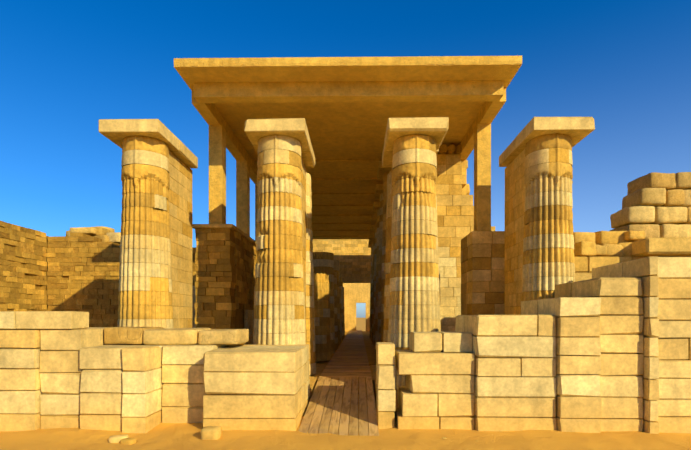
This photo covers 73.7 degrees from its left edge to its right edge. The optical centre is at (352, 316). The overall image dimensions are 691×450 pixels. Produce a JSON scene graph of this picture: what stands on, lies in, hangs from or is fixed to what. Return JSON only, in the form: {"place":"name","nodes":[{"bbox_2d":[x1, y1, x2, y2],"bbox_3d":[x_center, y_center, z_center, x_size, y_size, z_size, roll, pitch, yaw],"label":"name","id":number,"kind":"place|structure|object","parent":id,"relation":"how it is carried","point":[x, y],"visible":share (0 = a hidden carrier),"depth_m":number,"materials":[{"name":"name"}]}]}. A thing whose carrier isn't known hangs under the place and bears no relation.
{"place":"outdoors","nodes":[
{"label":"outdoors","id":0,"kind":"place"},
{"bbox_2d":[0,318,690,449],"bbox_3d":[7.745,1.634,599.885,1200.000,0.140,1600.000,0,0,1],"label":"sand ground","id":1,"kind":"structure","parent":0,"point":[173,436],"depth_m":6.21,"materials":[{"name":"sand"}]},
{"bbox_2d":[0,221,195,326],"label":"walls","id":2,"kind":"structure","parent":1,"relation":"on","point":[40,271],"depth_m":14.34,"materials":[{"name":"stone"}]},
{"bbox_2d":[66,226,120,243],"bbox_3d":[-7.617,-2.637,15.459,4.033,0.915,1.447,0,0,1],"label":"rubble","id":3,"kind":"object","parent":2,"relation":"on","point":[106,234],"visible":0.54,"depth_m":14.94,"materials":[{"name":"stone"}]},
{"bbox_2d":[298,330,378,435],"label":"boardwalk","id":4,"kind":"structure","parent":1,"relation":"on","point":[347,366],"depth_m":8.53,"materials":[{"name":"brown wood"}]},
{"bbox_2d":[0,256,690,433],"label":"front walls","id":5,"kind":"structure","parent":1,"relation":"on","point":[606,348],"depth_m":6.68,"materials":[{"name":"stone"}]},
{"bbox_2d":[5,327,477,449],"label":"loose stones","id":6,"kind":"object","parent":5,"relation":"on","point":[168,336],"visible":0.81,"depth_m":7.27,"materials":[{"name":"beige stone"}]},
{"bbox_2d":[192,154,504,406],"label":"hall walls","id":7,"kind":"structure","parent":1,"relation":"on","point":[471,266],"depth_m":11.08,"materials":[{"name":"beige stone"}]},
{"bbox_2d":[117,133,574,389],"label":"columns","id":8,"kind":"structure","parent":7,"relation":"on","point":[412,296],"depth_m":8.54,"materials":[{"name":"stone"}]},
{"bbox_2d":[174,56,521,240],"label":"concrete roof","id":9,"kind":"structure","parent":7,"relation":"on","point":[346,108],"depth_m":10.92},
{"bbox_2d":[437,144,469,194],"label":"stone blocks","id":10,"kind":"object","parent":7,"relation":"on","point":[449,149],"depth_m":12.95,"materials":[{"name":"stone"}]},
{"bbox_2d":[312,160,467,365],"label":"colonnade walls","id":11,"kind":"structure","parent":1,"relation":"on","point":[353,256],"depth_m":30.95,"materials":[{"name":"stone"}]},
{"bbox_2d":[309,171,391,361],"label":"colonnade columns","id":12,"kind":"structure","parent":11,"relation":"on","point":[329,316],"depth_m":16.75,"materials":[{"name":"stone"}]},
{"bbox_2d":[573,172,690,281],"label":"walls","id":13,"kind":"structure","parent":1,"relation":"on","point":[652,217],"depth_m":11.70,"materials":[{"name":"stone"}]},
{"bbox_2d":[0,0,690,317],"label":"sky","id":14,"kind":"structure","parent":0,"point":[66,66],"materials":[{"name":"blue"}]},
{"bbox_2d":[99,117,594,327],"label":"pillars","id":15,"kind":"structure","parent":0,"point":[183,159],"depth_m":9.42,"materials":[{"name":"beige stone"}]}
]}

